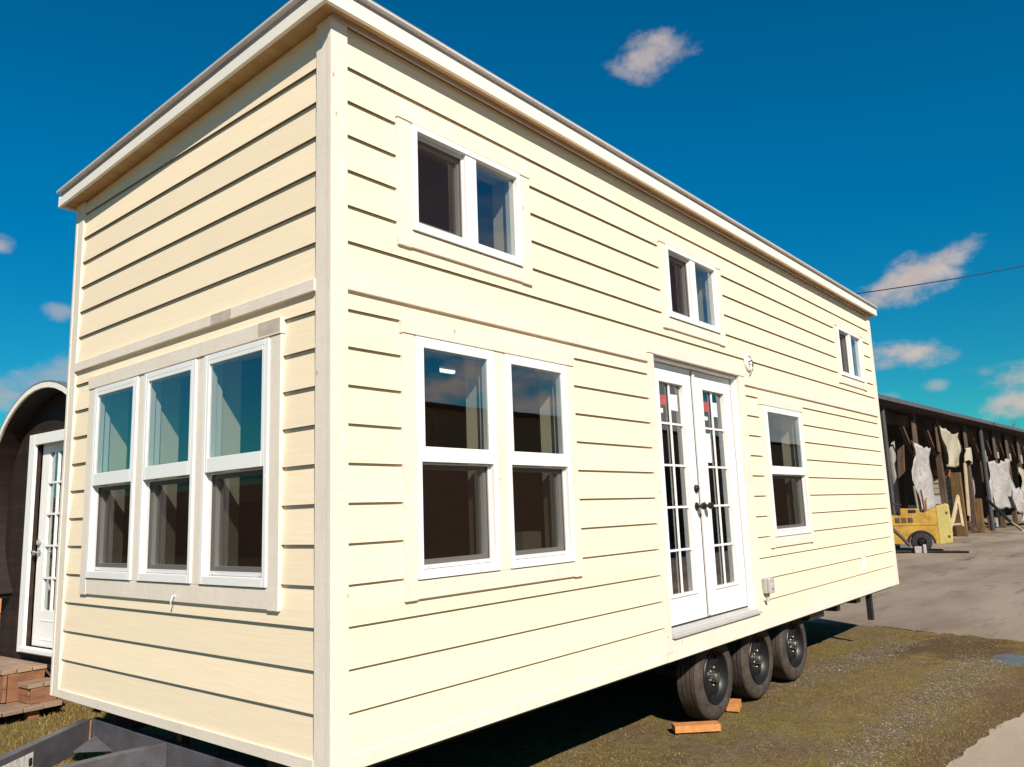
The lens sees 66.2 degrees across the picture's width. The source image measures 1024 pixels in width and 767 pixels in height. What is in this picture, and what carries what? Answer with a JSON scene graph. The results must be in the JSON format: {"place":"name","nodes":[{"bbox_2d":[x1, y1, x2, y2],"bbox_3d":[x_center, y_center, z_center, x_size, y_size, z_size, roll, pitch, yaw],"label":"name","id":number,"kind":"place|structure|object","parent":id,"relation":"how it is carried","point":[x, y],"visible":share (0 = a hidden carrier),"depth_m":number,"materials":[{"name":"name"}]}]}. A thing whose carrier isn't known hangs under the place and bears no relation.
{"place":"outdoors","nodes":[
{"label":"outdoors","id":0,"kind":"place"},
{"bbox_2d":[0,613,1023,766],"bbox_3d":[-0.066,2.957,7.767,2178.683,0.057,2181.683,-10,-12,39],"label":"ground","id":1,"kind":"structure","parent":0,"point":[461,744],"depth_m":6.14,"materials":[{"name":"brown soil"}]},
{"bbox_2d":[0,656,61,720],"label":"wooden steps","id":2,"kind":"structure","parent":1,"relation":"on","point":[25,687],"depth_m":7.10,"materials":[{"name":"brown wood"}]},
{"bbox_2d":[0,380,66,677],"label":"arched cabin","id":3,"kind":"object","parent":1,"relation":"on","point":[32,428],"visible":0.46,"depth_m":8.01,"materials":[{"name":"wood"}]},
{"bbox_2d":[31,441,63,647],"bbox_3d":[-4.447,1.546,7.669,0.901,2.000,0.122,-9,-12,36],"label":"door","id":4,"kind":"structure","parent":3,"relation":"in","point":[43,620],"depth_m":7.84,"materials":[{"name":"white paint"}]},
{"bbox_2d":[0,0,898,766],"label":"tiny house","id":5,"kind":"structure","parent":1,"relation":"on","point":[426,390],"depth_m":4.47,"materials":[{"name":"beige wood"}]},
{"bbox_2d":[85,376,138,579],"bbox_3d":[-2.407,0.584,4.808,0.595,1.184,0.094,-10,-12,39],"label":"window","id":6,"kind":"structure","parent":5,"relation":"in","point":[111,507],"depth_m":4.81,"materials":[{"name":"white plastic"}]},
{"bbox_2d":[136,359,197,583],"bbox_3d":[-1.886,0.494,4.379,0.593,1.184,0.094,-10,-12,39],"label":"window","id":7,"kind":"structure","parent":5,"relation":"in","point":[166,506],"depth_m":4.37,"materials":[{"name":"white plastic"}]},
{"bbox_2d":[198,337,269,587],"bbox_3d":[-1.362,0.404,3.947,0.602,1.184,0.094,-10,-12,39],"label":"window","id":8,"kind":"structure","parent":5,"relation":"in","point":[233,535],"depth_m":3.93,"materials":[{"name":"white plastic"}]},
{"bbox_2d":[414,336,500,579],"bbox_3d":[-0.304,0.381,4.063,0.094,1.182,0.588,-10,-12,39],"label":"window","id":9,"kind":"structure","parent":5,"relation":"in","point":[458,525],"depth_m":4.03,"materials":[{"name":"white plastic"}]},
{"bbox_2d":[410,124,523,266],"bbox_3d":[-0.261,-1.018,4.405,0.098,0.578,0.879,-10,-12,39],"label":"window","id":10,"kind":"structure","parent":5,"relation":"in","point":[443,172],"depth_m":4.32,"materials":[{"name":"white plastic"}]},
{"bbox_2d":[503,354,575,568],"bbox_3d":[0.133,0.450,4.579,0.094,1.182,0.586,-10,-12,39],"label":"window","id":11,"kind":"structure","parent":5,"relation":"in","point":[540,500],"depth_m":4.55,"materials":[{"name":"white plastic"}]},
{"bbox_2d":[654,362,707,625],"bbox_3d":[1.259,0.803,5.910,0.136,1.918,0.714,-10,-12,39],"label":"door","id":12,"kind":"structure","parent":5,"relation":"in","point":[688,606],"depth_m":6.02,"materials":[{"name":"white paint"}]},
{"bbox_2d":[664,244,720,333],"bbox_3d":[1.449,-0.748,6.425,0.098,0.578,0.874,-10,-12,39],"label":"window","id":13,"kind":"structure","parent":5,"relation":"in","point":[680,267],"depth_m":6.37,"materials":[{"name":"white plastic"}]},
{"bbox_2d":[690,371,747,615],"bbox_3d":[1.728,0.875,6.456,0.126,1.918,0.732,-10,-12,39],"label":"door","id":14,"kind":"structure","parent":5,"relation":"in","point":[724,597],"depth_m":6.46,"materials":[{"name":"white paint"}]},
{"bbox_2d":[764,405,811,536],"bbox_3d":[2.595,0.837,7.488,0.094,1.184,0.908,-10,-12,39],"label":"window","id":15,"kind":"structure","parent":5,"relation":"in","point":[789,486],"depth_m":7.51,"materials":[{"name":"white plastic"}]},
{"bbox_2d":[836,326,864,382],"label":"window","id":16,"kind":"structure","parent":5,"relation":"in","point":[844,337],"depth_m":9.48,"materials":[{"name":"white plastic"}]},
{"bbox_2d":[672,720,720,732],"bbox_3d":[1.365,2.543,5.821,0.340,0.049,0.100,-2,-9,-3],"label":"lumber chock","id":17,"kind":"object","parent":1,"relation":"on","point":[695,726],"visible":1,"depth_m":5.78,"materials":[{"name":"brown wood"}]},
{"bbox_2d":[726,698,741,711],"bbox_3d":[1.807,2.617,6.399,0.100,0.059,0.180,-6,-10,21],"label":"lumber chock","id":18,"kind":"object","parent":1,"relation":"on","point":[734,705],"visible":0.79,"depth_m":6.33,"materials":[{"name":"brown wood"}]},
{"bbox_2d":[946,712,1023,766],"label":"concrete pad","id":19,"kind":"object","parent":1,"relation":"on","point":[1001,746],"visible":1,"depth_m":5.09,"materials":[{"name":"beige concrete"}]},
{"bbox_2d":[990,653,1023,664],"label":"puddle water","id":20,"kind":"structure","parent":1,"relation":"on","point":[1013,659],"depth_m":8.10,"materials":[{"name":"liquid"}]},
{"bbox_2d":[0,0,1023,428],"label":"sky","id":21,"kind":"structure","parent":0,"point":[878,144],"materials":[{"name":"blue"}]},
{"bbox_2d":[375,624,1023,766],"bbox_3d":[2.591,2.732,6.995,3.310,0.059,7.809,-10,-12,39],"label":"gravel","id":22,"kind":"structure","parent":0,"point":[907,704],"depth_m":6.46,"materials":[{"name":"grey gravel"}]},
{"bbox_2d":[802,511,1023,640],"bbox_3d":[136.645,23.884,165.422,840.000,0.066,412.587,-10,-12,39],"label":"pavement","id":23,"kind":"structure","parent":0,"point":[978,589],"depth_m":13.52,"materials":[{"name":"grey concrete"}]},
{"bbox_2d":[889,440,900,514],"bbox_3d":[14.754,4.106,30.118,0.080,3.884,0.504,-11,-13,42],"label":"leaning panel","id":24,"kind":"object","parent":23,"relation":"on","point":[893,465],"visible":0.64,"depth_m":30.12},
{"bbox_2d":[914,544,926,552],"bbox_3d":[12.230,4.952,23.530,0.320,0.260,0.300,-7,-10,26],"label":"concrete block","id":25,"kind":"object","parent":23,"relation":"on","point":[920,549],"depth_m":23.44,"materials":[{"name":"white concrete"}]},
{"bbox_2d":[890,498,952,549],"bbox_3d":[12.270,4.487,24.949,2.930,1.635,1.196,-7,-10,26],"label":"tow tractor","id":26,"kind":"object","parent":23,"relation":"on","point":[916,526],"visible":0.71,"depth_m":24.13,"materials":[{"name":"yellow paint"}]},
{"bbox_2d":[893,528,910,546],"bbox_3d":[11.833,4.630,24.082,0.671,0.764,0.102,-8,-11,33],"label":"tow bar","id":27,"kind":"object","parent":26,"relation":"attached to","point":[900,536],"visible":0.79,"depth_m":23.98,"materials":[{"name":"black paint"}]},
{"bbox_2d":[895,550,968,552],"bbox_3d":[12.400,5.005,23.363,2.080,0.100,0.157,-9,-11,34],"label":"black pole","id":28,"kind":"object","parent":23,"relation":"on","point":[909,551],"visible":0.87,"depth_m":23.31,"materials":[{"name":"metal"}]},
{"bbox_2d":[878,394,1023,547],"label":"open shed","id":29,"kind":"structure","parent":23,"relation":"on","point":[919,424],"depth_m":36.73,"materials":[{"name":"brown wood"}]},
{"bbox_2d":[896,414,906,507],"bbox_3d":[15.606,3.173,31.515,0.250,4.231,1.093,-11,-13,42],"label":"plank","id":30,"kind":"object","parent":29,"relation":"attached to","point":[901,468],"visible":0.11,"depth_m":31.40,"materials":[{"name":"brown wood"}]},
{"bbox_2d":[913,486,918,511],"bbox_3d":[14.511,4.371,28.133,0.050,1.380,0.346,-11,-13,42],"label":"plank","id":31,"kind":"object","parent":29,"relation":"hanging from","point":[915,495],"visible":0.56,"depth_m":28.11,"materials":[{"name":"wood"}]},
{"bbox_2d":[920,490,924,511],"bbox_3d":[14.938,4.492,28.500,0.050,1.270,0.295,-11,-13,42],"label":"plank","id":32,"kind":"object","parent":29,"relation":"attached to","point":[922,500],"visible":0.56,"depth_m":28.48,"materials":[{"name":"brown wood"}]},
{"bbox_2d":[911,441,935,511],"bbox_3d":[15.648,3.565,29.849,0.316,2.766,2.801,-10,-12,41],"label":"tarp","id":33,"kind":"object","parent":29,"relation":"hanging from","point":[922,477],"visible":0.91,"depth_m":29.79,"materials":[{"name":"white fabric"}]},
{"bbox_2d":[935,496,940,503],"bbox_3d":[17.051,4.702,31.732,0.050,0.366,2.395,-11,-13,42],"label":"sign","id":34,"kind":"object","parent":29,"relation":"attached to","point":[937,499],"visible":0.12,"depth_m":32.02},
{"bbox_2d":[938,426,960,467],"bbox_3d":[18.831,2.755,33.532,0.325,1.729,3.531,-10,-13,42],"label":"tarp","id":35,"kind":"object","parent":29,"relation":"hanging from","point":[950,443],"visible":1,"depth_m":33.06,"materials":[{"name":"fabric"}]},
{"bbox_2d":[963,461,970,516],"bbox_3d":[20.171,4.645,34.847,0.050,2.490,0.818,-11,-13,42],"label":"plank","id":36,"kind":"object","parent":29,"relation":"attached to","point":[966,488],"visible":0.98,"depth_m":34.77,"materials":[{"name":"beige wood"}]},
{"bbox_2d":[963,447,972,464],"bbox_3d":[20.548,3.252,35.330,0.258,0.783,1.384,-11,-13,42],"label":"rag","id":37,"kind":"object","parent":29,"relation":"attached to","point":[967,456],"visible":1,"depth_m":35.14,"materials":[{"name":"fabric"}]},
{"bbox_2d":[987,456,1015,509],"bbox_3d":[24.420,5.008,39.131,0.335,2.676,6.567,-11,-13,43],"label":"tarp","id":38,"kind":"object","parent":29,"relation":"hanging from","point":[1001,483],"visible":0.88,"depth_m":38.61,"materials":[{"name":"white fabric"}]},
{"bbox_2d":[1011,487,1023,513],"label":"rag","id":39,"kind":"object","parent":29,"relation":"hanging from","point":[1017,494],"visible":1,"depth_m":39.74,"materials":[{"name":"white fabric"}]},
{"bbox_2d":[1018,467,1023,521],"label":"tarp","id":40,"kind":"object","parent":29,"relation":"hanging from","point":[1021,471],"visible":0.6,"depth_m":42.79,"materials":[{"name":"fabric"}]},
{"bbox_2d":[951,495,963,526],"bbox_3d":[17.407,5.027,30.872,0.501,1.291,2.954,-7,-11,30],"label":"trestle","id":41,"kind":"object","parent":23,"relation":"on","point":[957,504],"visible":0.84,"depth_m":31.19,"materials":[{"name":"brown wood"}]},
{"bbox_2d":[949,472,968,535],"bbox_3d":[18.599,5.023,32.704,0.380,2.623,0.270,-11,-13,42],"label":"timber post","id":42,"kind":"object","parent":23,"relation":"on","point":[956,483],"visible":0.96,"depth_m":32.62,"materials":[{"name":"brown wood"}]},
{"bbox_2d":[969,476,975,520],"bbox_3d":[22.220,5.778,37.933,0.300,2.569,0.806,-11,-13,42],"label":"plank","id":43,"kind":"object","parent":23,"relation":"on","point":[973,477],"visible":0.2,"depth_m":38.07,"materials":[{"name":"grey wood"}]},
{"bbox_2d":[967,520,987,530],"bbox_3d":[22.174,6.862,38.034,0.800,0.440,2.920,-11,-13,42],"label":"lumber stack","id":44,"kind":"object","parent":23,"relation":"on","point":[969,525],"visible":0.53,"depth_m":36.83,"materials":[{"name":"brown wood"}]},
{"bbox_2d":[973,498,984,531],"bbox_3d":[20.909,5.917,35.294,0.420,1.490,0.405,-11,-13,42],"label":"timber post","id":45,"kind":"object","parent":23,"relation":"on","point":[980,527],"visible":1,"depth_m":35.14,"materials":[{"name":"brown wood"}]},
{"bbox_2d":[972,421,1016,514],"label":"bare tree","id":46,"kind":"object","parent":23,"relation":"on","point":[1011,462],"visible":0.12,"depth_m":65.97,"materials":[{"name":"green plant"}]},
{"bbox_2d":[995,510,999,527],"bbox_3d":[24.380,6.694,39.465,0.050,1.113,0.874,-11,-13,42],"label":"plank","id":47,"kind":"object","parent":23,"relation":"on","point":[997,520],"visible":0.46,"depth_m":39.33,"materials":[{"name":"white wood"}]},
{"bbox_2d":[998,415,1019,468],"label":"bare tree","id":48,"kind":"object","parent":23,"relation":"on","point":[999,452],"visible":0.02,"depth_m":72.94,"materials":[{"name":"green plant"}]},
{"bbox_2d":[1011,522,1023,531],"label":"pale pole","id":49,"kind":"object","parent":23,"relation":"on","point":[1017,526],"visible":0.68,"depth_m":32.96,"materials":[{"name":"brown wood"}]},
{"bbox_2d":[985,497,1013,525],"bbox_3d":[21.596,5.663,34.811,0.140,1.251,1.925,-3,-9,3],"label":"black pipe","id":50,"kind":"object","parent":49,"relation":"on","point":[994,506],"visible":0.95,"depth_m":34.88,"materials":[{"name":"metal"}]},
{"bbox_3d":[8.073,1.050,20.459,1.400,7.460,0.266,-10,-12,39],"label":"utility pole","id":51,"kind":"object","parent":23,"relation":"on","visible":0},
{"bbox_2d":[856,265,1023,293],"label":"overhead cable","id":52,"kind":"object","parent":51,"relation":"attached to","point":[936,281],"visible":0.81,"depth_m":24.80,"materials":[{"name":"black paint"}]},
{"bbox_2d":[931,469,956,535],"bbox_3d":[18.347,5.062,33.408,0.800,2.798,0.588,-11,-13,42],"label":"block stack","id":53,"kind":"object","parent":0,"point":[936,484],"visible":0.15,"depth_m":33.19,"materials":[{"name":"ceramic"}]}
]}

